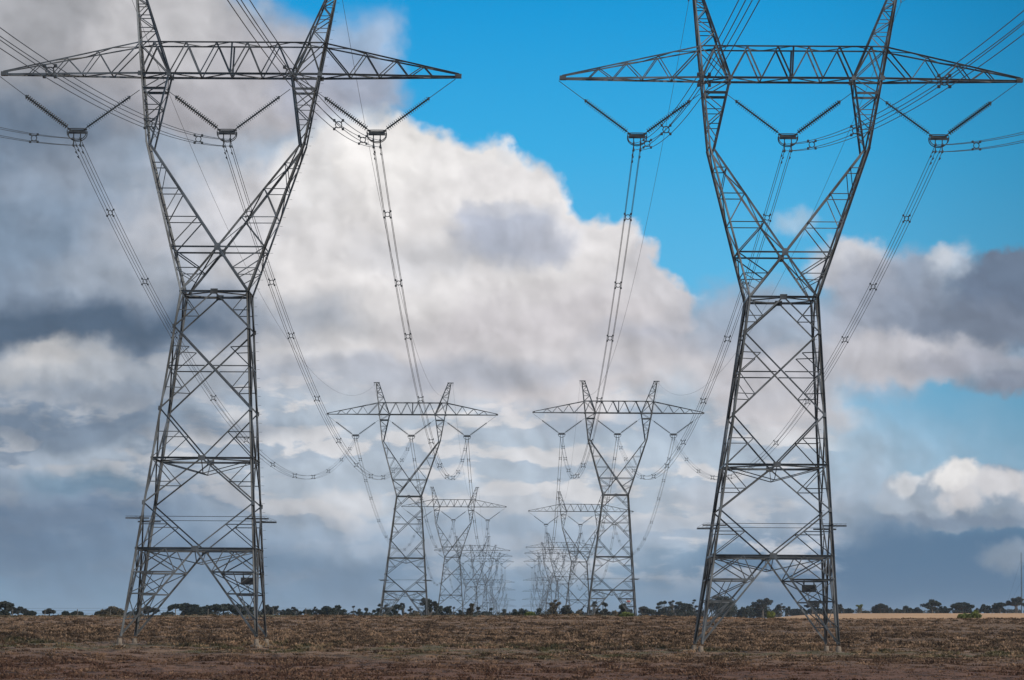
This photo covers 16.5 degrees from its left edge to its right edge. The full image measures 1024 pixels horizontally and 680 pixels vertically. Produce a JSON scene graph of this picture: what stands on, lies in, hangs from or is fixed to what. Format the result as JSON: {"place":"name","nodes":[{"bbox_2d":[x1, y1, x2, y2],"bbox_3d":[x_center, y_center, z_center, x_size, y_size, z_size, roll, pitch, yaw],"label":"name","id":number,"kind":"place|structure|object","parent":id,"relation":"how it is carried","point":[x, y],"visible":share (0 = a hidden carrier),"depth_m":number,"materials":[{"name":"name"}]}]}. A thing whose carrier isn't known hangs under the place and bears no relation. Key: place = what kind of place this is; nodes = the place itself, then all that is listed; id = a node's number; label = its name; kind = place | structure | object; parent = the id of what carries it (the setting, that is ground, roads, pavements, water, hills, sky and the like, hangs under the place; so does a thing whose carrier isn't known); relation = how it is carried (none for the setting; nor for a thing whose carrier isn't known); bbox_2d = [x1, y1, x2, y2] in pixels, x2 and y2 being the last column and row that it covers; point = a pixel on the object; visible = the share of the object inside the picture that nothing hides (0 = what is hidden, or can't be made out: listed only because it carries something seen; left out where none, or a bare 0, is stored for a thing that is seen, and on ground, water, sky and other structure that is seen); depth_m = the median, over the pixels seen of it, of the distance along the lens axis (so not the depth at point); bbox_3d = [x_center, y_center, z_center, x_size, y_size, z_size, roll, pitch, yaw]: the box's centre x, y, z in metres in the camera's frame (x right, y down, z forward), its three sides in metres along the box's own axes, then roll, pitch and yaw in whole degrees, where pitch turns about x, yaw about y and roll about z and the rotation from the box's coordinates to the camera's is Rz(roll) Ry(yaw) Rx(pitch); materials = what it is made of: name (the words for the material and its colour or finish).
{"place":"outdoors","nodes":[
{"label":"outdoors","id":0,"kind":"place"},
{"bbox_2d":[0,613,1023,679],"bbox_3d":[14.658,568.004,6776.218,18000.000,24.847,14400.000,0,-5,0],"label":"ground","id":1,"kind":"structure","parent":0,"point":[855,616],"depth_m":183.84,"materials":[{"name":"brown soil"}]},
{"bbox_2d":[0,601,15,611],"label":"spreading tree","id":2,"kind":"object","parent":1,"relation":"on","point":[7,606],"visible":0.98,"depth_m":697.15,"materials":[{"name":"green plant"}]},
{"bbox_2d":[11,606,28,614],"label":"slender tree","id":3,"kind":"object","parent":1,"relation":"on","point":[19,609],"visible":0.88,"depth_m":816.86,"materials":[{"name":"green plant"}]},
{"bbox_2d":[42,608,55,615],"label":"spreading tree","id":4,"kind":"object","parent":1,"relation":"on","point":[49,611],"visible":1,"depth_m":846.98,"materials":[{"name":"green plant"}]},
{"bbox_2d":[99,606,123,615],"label":"bushy tree","id":5,"kind":"object","parent":1,"relation":"on","point":[116,610],"visible":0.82,"depth_m":686.69,"materials":[{"name":"green plant"}]},
{"bbox_2d":[0,607,356,615],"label":"wire fence","id":6,"kind":"object","parent":1,"relation":"on","point":[175,610],"visible":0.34,"depth_m":563.46,"materials":[{"name":"metal"}]},
{"bbox_2d":[167,603,201,614],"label":"spreading tree","id":7,"kind":"object","parent":1,"relation":"on","point":[185,606],"visible":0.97,"depth_m":895.63,"materials":[{"name":"green plant"}]},
{"bbox_2d":[180,611,204,614],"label":"bushy tree","id":8,"kind":"object","parent":1,"relation":"on","point":[193,612],"visible":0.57,"depth_m":935.75,"materials":[{"name":"green plant"}]},
{"bbox_2d":[205,603,239,614],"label":"spreading tree","id":9,"kind":"object","parent":1,"relation":"on","point":[216,606],"visible":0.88,"depth_m":875.57,"materials":[{"name":"green plant"}]},
{"bbox_2d":[1,0,461,647],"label":"lattice tower","id":10,"kind":"structure","parent":1,"relation":"on","point":[255,548],"depth_m":216.41,"materials":[{"name":"metal"}]},
{"bbox_2d":[0,76,138,146],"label":"insulator assembly","id":11,"kind":"object","parent":10,"relation":"attached to","point":[73,131],"visible":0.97,"depth_m":216.89,"materials":[{"name":"black glass"}]},
{"bbox_2d":[0,127,79,145],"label":"conductor bundle","id":12,"kind":"object","parent":11,"relation":"attached to","point":[31,135],"visible":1,"depth_m":197.66,"materials":[{"name":"metal"}]},
{"bbox_2d":[74,142,355,478],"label":"conductor bundle","id":13,"kind":"object","parent":11,"relation":"attached to","point":[212,396],"visible":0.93,"depth_m":263.03,"materials":[{"name":"metal"}]},
{"bbox_2d":[166,89,289,147],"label":"insulator assembly","id":14,"kind":"object","parent":10,"relation":"attached to","point":[223,132],"visible":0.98,"depth_m":216.87,"materials":[{"name":"black glass"}]},
{"bbox_2d":[0,27,229,145],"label":"conductor bundle","id":15,"kind":"object","parent":14,"relation":"attached to","point":[144,127],"visible":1,"depth_m":148.10,"materials":[{"name":"metal"}]},
{"bbox_2d":[224,142,411,479],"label":"conductor bundle","id":16,"kind":"object","parent":14,"relation":"hanging from","point":[289,321],"visible":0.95,"depth_m":272.16,"materials":[{"name":"metal"}]},
{"bbox_2d":[132,1,364,395],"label":"earth wire","id":17,"kind":"object","parent":10,"relation":"attached to","point":[221,215],"visible":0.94,"depth_m":279.73,"materials":[{"name":"metal"}]},
{"bbox_2d":[317,79,454,148],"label":"insulator assembly","id":18,"kind":"object","parent":10,"relation":"attached to","point":[380,133],"visible":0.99,"depth_m":216.84,"materials":[{"name":"black glass"}]},
{"bbox_2d":[227,0,377,146],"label":"conductor bundle","id":19,"kind":"object","parent":18,"relation":"attached to","point":[298,83],"visible":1,"depth_m":135.33,"materials":[{"name":"metal"}]},
{"bbox_2d":[373,146,467,479],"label":"conductor bundle","id":20,"kind":"object","parent":18,"relation":"hanging from","point":[400,281],"visible":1,"depth_m":266.90,"materials":[{"name":"metal"}]},
{"bbox_2d":[342,0,451,394],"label":"earth wire","id":21,"kind":"object","parent":10,"relation":"attached to","point":[374,173],"visible":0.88,"depth_m":262.13,"materials":[{"name":"metal"}]},
{"bbox_2d":[230,604,253,614],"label":"bushy tree","id":22,"kind":"object","parent":1,"relation":"on","point":[242,612],"visible":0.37,"depth_m":895.50,"materials":[{"name":"green plant"}]},
{"bbox_2d":[261,604,274,614],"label":"bushy tree","id":23,"kind":"object","parent":1,"relation":"on","point":[267,607],"visible":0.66,"depth_m":996.29,"materials":[{"name":"green plant"}]},
{"bbox_2d":[279,608,294,614],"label":"bushy tree","id":24,"kind":"object","parent":1,"relation":"on","point":[288,611],"visible":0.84,"depth_m":976.16,"materials":[{"name":"green plant"}]},
{"bbox_2d":[317,606,338,614],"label":"bushy tree","id":25,"kind":"object","parent":1,"relation":"on","point":[325,609],"visible":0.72,"depth_m":856.20,"materials":[{"name":"green plant"}]},
{"bbox_2d":[335,604,346,614],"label":"bushy tree","id":26,"kind":"object","parent":1,"relation":"on","point":[341,611],"visible":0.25,"depth_m":876.68,"materials":[{"name":"green plant"}]},
{"bbox_2d":[372,604,391,615],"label":"spreading tree","id":27,"kind":"object","parent":1,"relation":"on","point":[378,610],"visible":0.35,"depth_m":927.41,"materials":[{"name":"green plant"}]},
{"bbox_2d":[390,604,402,615],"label":"bushy tree","id":28,"kind":"object","parent":1,"relation":"on","point":[395,608],"visible":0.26,"depth_m":797.48,"materials":[{"name":"green plant"}]},
{"bbox_2d":[327,382,497,615],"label":"lattice tower","id":29,"kind":"structure","parent":1,"relation":"on","point":[389,557],"depth_m":582.14,"materials":[{"name":"metal"}]},
{"bbox_2d":[327,415,376,440],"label":"insulator assembly","id":30,"kind":"object","parent":29,"relation":"hanging from","point":[354,434],"visible":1,"depth_m":582.75,"materials":[{"name":"grey glass"}]},
{"bbox_2d":[354,439,418,551],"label":"conductor bundle","id":31,"kind":"object","parent":30,"relation":"hanging from","point":[374,504],"visible":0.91,"depth_m":655.89,"materials":[{"name":"metal"}]},
{"bbox_2d":[389,420,433,440],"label":"insulator assembly","id":32,"kind":"object","parent":29,"relation":"attached to","point":[412,436],"visible":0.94,"depth_m":582.74,"materials":[{"name":"grey glass"}]},
{"bbox_2d":[448,416,495,441],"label":"insulator assembly","id":33,"kind":"object","parent":29,"relation":"hanging from","point":[468,436],"visible":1,"depth_m":582.72,"materials":[{"name":"grey glass"}]},
{"bbox_2d":[420,598,439,614],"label":"spreading tree","id":34,"kind":"object","parent":1,"relation":"on","point":[434,604],"visible":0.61,"depth_m":827.22,"materials":[{"name":"green plant"}]},
{"bbox_2d":[438,606,451,614],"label":"bushy tree","id":35,"kind":"object","parent":1,"relation":"on","point":[447,609],"visible":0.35,"depth_m":946.69,"materials":[{"name":"green plant"}]},
{"bbox_2d":[401,487,506,615],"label":"lattice tower","id":36,"kind":"structure","parent":1,"relation":"on","point":[442,533],"depth_m":947.72,"materials":[{"name":"metal"}]},
{"bbox_2d":[476,508,504,522],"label":"insulator assembly","id":37,"kind":"object","parent":36,"relation":"hanging from","point":[488,520],"visible":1,"depth_m":948.29,"materials":[{"name":"grey glass"}]},
{"bbox_2d":[466,442,488,551],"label":"conductor bundle","id":38,"kind":"object","parent":37,"relation":"hanging from","point":[481,550],"visible":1,"depth_m":672.97,"materials":[{"name":"metal"}]},
{"bbox_2d":[466,603,474,615],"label":"vase tree","id":39,"kind":"object","parent":1,"relation":"on","point":[470,610],"visible":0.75,"depth_m":697.45,"materials":[{"name":"green plant"}]},
{"bbox_2d":[436,536,509,611],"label":"lattice tower","id":40,"kind":"structure","parent":1,"relation":"on","point":[485,546],"depth_m":1313.17,"materials":[{"name":"metal"}]},
{"bbox_2d":[458,545,510,612],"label":"lattice tower","id":41,"kind":"structure","parent":1,"relation":"on","point":[485,581],"depth_m":1678.77,"materials":[{"name":"metal"}]},
{"bbox_2d":[465,552,508,614],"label":"lattice tower","id":42,"kind":"structure","parent":1,"relation":"on","point":[483,609],"depth_m":2045.28,"materials":[{"name":"metal"}]},
{"bbox_2d":[475,574,511,610],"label":"lattice tower","id":43,"kind":"structure","parent":1,"relation":"on","point":[497,592],"depth_m":2410.36,"materials":[{"name":"metal"}]},
{"bbox_2d":[489,583,513,614],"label":"lattice tower","id":44,"kind":"structure","parent":1,"relation":"on","point":[501,597],"depth_m":2776.48,"materials":[{"name":"metal"}]},
{"bbox_2d":[0,613,1023,679],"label":"grass tussocks","id":45,"kind":"object","parent":1,"relation":"on","point":[297,638],"depth_m":225.88,"materials":[{"name":"brown plant"}]},
{"bbox_2d":[525,572,563,610],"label":"lattice tower","id":46,"kind":"structure","parent":1,"relation":"on","point":[547,590],"depth_m":2409.77,"materials":[{"name":"metal"}]},
{"bbox_2d":[524,552,567,612],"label":"lattice tower","id":47,"kind":"structure","parent":1,"relation":"on","point":[543,574],"depth_m":2044.22,"materials":[{"name":"metal"}]},
{"bbox_2d":[526,542,583,610],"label":"lattice tower","id":48,"kind":"structure","parent":1,"relation":"on","point":[542,550],"depth_m":1678.16,"materials":[{"name":"metal"}]},
{"bbox_2d":[549,599,560,614],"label":"vase tree","id":49,"kind":"object","parent":1,"relation":"on","point":[553,608],"visible":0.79,"depth_m":757.80,"materials":[{"name":"green plant"}]},
{"bbox_2d":[526,533,593,612],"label":"lattice tower","id":50,"kind":"structure","parent":1,"relation":"on","point":[558,571],"depth_m":1312.00,"materials":[{"name":"metal"}]},
{"bbox_2d":[560,605,572,614],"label":"bushy tree","id":51,"kind":"object","parent":1,"relation":"on","point":[566,610],"visible":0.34,"depth_m":896.15,"materials":[{"name":"green plant"}]},
{"bbox_2d":[529,491,633,614],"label":"lattice tower","id":52,"kind":"structure","parent":1,"relation":"on","point":[567,544],"depth_m":946.33,"materials":[{"name":"metal"}]},
{"bbox_2d":[160,608,1023,617],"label":"distant scrub","id":53,"kind":"object","parent":1,"relation":"on","point":[476,613],"visible":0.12,"depth_m":1070.31,"materials":[{"name":"green plant"}]},
{"bbox_2d":[599,602,610,614],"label":"bushy tree","id":54,"kind":"object","parent":1,"relation":"on","point":[604,611],"visible":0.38,"depth_m":936.72,"materials":[{"name":"green plant"}]},
{"bbox_2d":[532,380,703,615],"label":"lattice tower","id":55,"kind":"structure","parent":1,"relation":"on","point":[630,556],"depth_m":580.97,"materials":[{"name":"metal"}]},
{"bbox_2d":[535,415,584,438],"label":"insulator assembly","id":56,"kind":"object","parent":55,"relation":"hanging from","point":[560,434],"visible":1,"depth_m":581.52,"materials":[{"name":"grey glass"}]},
{"bbox_2d":[596,418,640,439],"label":"insulator assembly","id":57,"kind":"object","parent":55,"relation":"attached to","point":[618,433],"visible":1,"depth_m":581.51,"materials":[{"name":"grey glass"}]},
{"bbox_2d":[651,414,702,439],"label":"insulator assembly","id":58,"kind":"object","parent":55,"relation":"hanging from","point":[674,433],"visible":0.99,"depth_m":581.46,"materials":[{"name":"grey glass"}]},
{"bbox_2d":[618,603,632,614],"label":"bushy tree","id":59,"kind":"object","parent":1,"relation":"on","point":[621,607],"visible":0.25,"depth_m":796.95,"materials":[{"name":"green plant"}]},
{"bbox_2d":[619,612,633,616],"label":"bush","id":60,"kind":"object","parent":1,"relation":"on","point":[626,614],"visible":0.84,"depth_m":487.75,"materials":[{"name":"green plant"}]},
{"bbox_2d":[638,606,655,615],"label":"spreading tree","id":61,"kind":"object","parent":1,"relation":"on","point":[642,609],"visible":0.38,"depth_m":1245.43,"materials":[{"name":"green plant"}]},
{"bbox_2d":[654,601,674,614],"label":"spreading tree","id":62,"kind":"object","parent":1,"relation":"on","point":[658,606],"visible":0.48,"depth_m":1296.39,"materials":[{"name":"green plant"}]},
{"bbox_2d":[657,605,673,615],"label":"bushy tree","id":63,"kind":"object","parent":1,"relation":"on","point":[667,612],"visible":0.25,"depth_m":1274.14,"materials":[{"name":"green plant"}]},
{"bbox_2d":[673,601,694,615],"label":"spreading tree","id":64,"kind":"object","parent":1,"relation":"on","point":[678,607],"visible":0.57,"depth_m":1255.93,"materials":[{"name":"green plant"}]},
{"bbox_2d":[676,605,692,616],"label":"bushy tree","id":65,"kind":"object","parent":1,"relation":"on","point":[680,612],"visible":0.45,"depth_m":1235.53,"materials":[{"name":"green plant"}]},
{"bbox_2d":[704,595,737,612],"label":"spreading tree","id":66,"kind":"object","parent":1,"relation":"on","point":[719,598],"visible":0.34,"depth_m":1345.79,"materials":[{"name":"green plant"}]},
{"bbox_2d":[710,602,736,616],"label":"bushy tree","id":67,"kind":"object","parent":1,"relation":"on","point":[730,614],"visible":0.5,"depth_m":1315.27,"materials":[{"name":"green plant"}]},
{"bbox_2d":[736,606,749,617],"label":"bushy tree","id":68,"kind":"object","parent":1,"relation":"on","point":[742,612],"visible":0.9,"depth_m":1394.76,"materials":[{"name":"green plant"}]},
{"bbox_2d":[749,605,770,617],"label":"bushy tree","id":69,"kind":"object","parent":1,"relation":"on","point":[753,612],"visible":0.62,"depth_m":1493.47,"materials":[{"name":"green plant"}]},
{"bbox_2d":[750,598,772,617],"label":"spreading tree","id":70,"kind":"object","parent":1,"relation":"on","point":[761,603],"visible":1,"depth_m":1454.54,"materials":[{"name":"green plant"}]},
{"bbox_2d":[775,603,786,616],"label":"spreading tree","id":71,"kind":"object","parent":1,"relation":"on","point":[779,606],"visible":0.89,"depth_m":1515.15,"materials":[{"name":"green plant"}]},
{"bbox_2d":[559,0,1022,652],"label":"lattice tower","id":72,"kind":"structure","parent":1,"relation":"on","point":[829,572],"depth_m":215.11,"materials":[{"name":"metal"}]},
{"bbox_2d":[559,81,699,151],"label":"insulator assembly","id":73,"kind":"object","parent":72,"relation":"attached to","point":[640,136],"visible":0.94,"depth_m":215.58,"materials":[{"name":"black glass"}]},
{"bbox_2d":[560,149,640,478],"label":"conductor bundle","id":74,"kind":"object","parent":73,"relation":"hanging from","point":[597,398],"visible":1,"depth_m":262.75,"materials":[{"name":"metal"}]},
{"bbox_2d":[636,0,759,149],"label":"conductor bundle","id":75,"kind":"object","parent":73,"relation":"attached to","point":[698,85],"visible":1,"depth_m":135.20,"materials":[{"name":"metal"}]},
{"bbox_2d":[580,2,688,394],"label":"earth wire","id":76,"kind":"object","parent":72,"relation":"attached to","point":[651,198],"visible":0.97,"depth_m":274.54,"materials":[{"name":"metal"}]},
{"bbox_2d":[659,4,900,394],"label":"earth wire","id":77,"kind":"object","parent":72,"relation":"attached to","point":[814,209],"visible":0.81,"depth_m":270.01,"materials":[{"name":"metal"}]},
{"bbox_2d":[728,93,850,151],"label":"insulator assembly","id":78,"kind":"object","parent":72,"relation":"attached to","point":[784,137],"visible":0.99,"depth_m":215.55,"materials":[{"name":"black glass"}]},
{"bbox_2d":[616,147,790,479],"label":"conductor bundle","id":79,"kind":"object","parent":78,"relation":"hanging from","point":[701,399],"visible":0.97,"depth_m":275.79,"materials":[{"name":"metal"}]},
{"bbox_2d":[788,10,1023,150],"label":"conductor bundle","id":80,"kind":"object","parent":78,"relation":"attached to","point":[814,147],"visible":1,"depth_m":139.68,"materials":[{"name":"metal"}]},
{"bbox_2d":[880,83,1016,152],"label":"insulator assembly","id":81,"kind":"object","parent":72,"relation":"attached to","point":[935,138],"visible":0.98,"depth_m":215.52,"materials":[{"name":"black glass"}]},
{"bbox_2d":[672,147,941,479],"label":"conductor bundle","id":82,"kind":"object","parent":81,"relation":"hanging from","point":[777,444],"visible":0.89,"depth_m":260.51,"materials":[{"name":"metal"}]},
{"bbox_2d":[936,132,1023,151],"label":"conductor bundle","id":83,"kind":"object","parent":81,"relation":"attached to","point":[978,148],"visible":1,"depth_m":196.18,"materials":[{"name":"metal"}]},
{"bbox_2d":[871,603,889,612],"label":"spreading tree","id":84,"kind":"object","parent":1,"relation":"on","point":[882,607],"visible":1,"depth_m":1493.47,"materials":[{"name":"green plant"}]},
{"bbox_2d":[748,609,1023,617],"bbox_3d":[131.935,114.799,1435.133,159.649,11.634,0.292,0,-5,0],"label":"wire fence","id":85,"kind":"object","parent":1,"relation":"on","point":[897,611],"visible":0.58,"depth_m":1435.43,"materials":[{"name":"metal"}]},
{"bbox_2d":[920,599,941,612],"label":"spreading tree","id":86,"kind":"object","parent":1,"relation":"on","point":[930,604],"visible":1,"depth_m":1483.64,"materials":[{"name":"green plant"}]},
{"bbox_2d":[938,606,950,612],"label":"bushy tree","id":87,"kind":"object","parent":1,"relation":"on","point":[944,609],"visible":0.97,"depth_m":1503.99,"materials":[{"name":"green plant"}]},
{"bbox_2d":[950,602,974,612],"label":"spreading tree","id":88,"kind":"object","parent":1,"relation":"on","point":[959,605],"visible":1,"depth_m":1493.78,"materials":[{"name":"green plant"}]},
{"bbox_2d":[953,608,972,612],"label":"bushy tree","id":89,"kind":"object","parent":1,"relation":"on","point":[968,610],"visible":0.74,"depth_m":1513.41,"materials":[{"name":"green plant"}]},
{"bbox_2d":[957,613,970,617],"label":"bush","id":90,"kind":"object","parent":1,"relation":"on","point":[964,615],"visible":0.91,"depth_m":637.27,"materials":[{"name":"green plant"}]},
{"bbox_2d":[970,610,981,617],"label":"bush","id":91,"kind":"object","parent":1,"relation":"on","point":[975,614],"visible":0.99,"depth_m":637.46,"materials":[{"name":"green plant"}]},
{"bbox_2d":[979,604,992,612],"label":"bushy tree","id":92,"kind":"object","parent":1,"relation":"on","point":[984,608],"visible":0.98,"depth_m":1493.91,"materials":[{"name":"green plant"}]},
{"bbox_2d":[991,602,1006,612],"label":"spreading tree","id":93,"kind":"object","parent":1,"relation":"on","point":[1000,605],"visible":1,"depth_m":1494.66,"materials":[{"name":"green plant"}]},
{"bbox_2d":[1006,596,1023,612],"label":"spreading tree","id":94,"kind":"object","parent":1,"relation":"on","point":[1016,601],"visible":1,"depth_m":1484.33,"materials":[{"name":"green plant"}]},
{"bbox_2d":[0,0,1023,617],"label":"sky","id":95,"kind":"structure","parent":0,"point":[507,192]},
{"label":"insulator assembly","id":96,"kind":"object","parent":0,"visible":0},
{"bbox_2d":[410,441,453,550],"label":"conductor bundle","id":97,"kind":"object","parent":96,"relation":"hanging from","point":[423,501],"visible":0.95,"depth_m":656.92,"materials":[{"name":"metal"}]},
{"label":"insulator assembly","id":98,"kind":"object","parent":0,"visible":0},
{"bbox_2d":[545,442,562,553],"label":"conductor bundle","id":99,"kind":"object","parent":98,"relation":"hanging from","point":[555,508],"visible":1,"depth_m":658.33,"materials":[{"name":"metal"}]},
{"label":"insulator assembly","id":100,"kind":"object","parent":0,"visible":0},
{"bbox_2d":[580,441,618,554],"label":"conductor bundle","id":101,"kind":"object","parent":100,"relation":"hanging from","point":[605,505],"visible":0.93,"depth_m":654.89,"materials":[{"name":"metal"}]},
{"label":"insulator assembly","id":102,"kind":"object","parent":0,"visible":0},
{"bbox_2d":[614,438,674,554],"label":"conductor bundle","id":103,"kind":"object","parent":102,"relation":"hanging from","point":[656,501],"visible":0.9,"depth_m":647.43,"materials":[{"name":"metal"}]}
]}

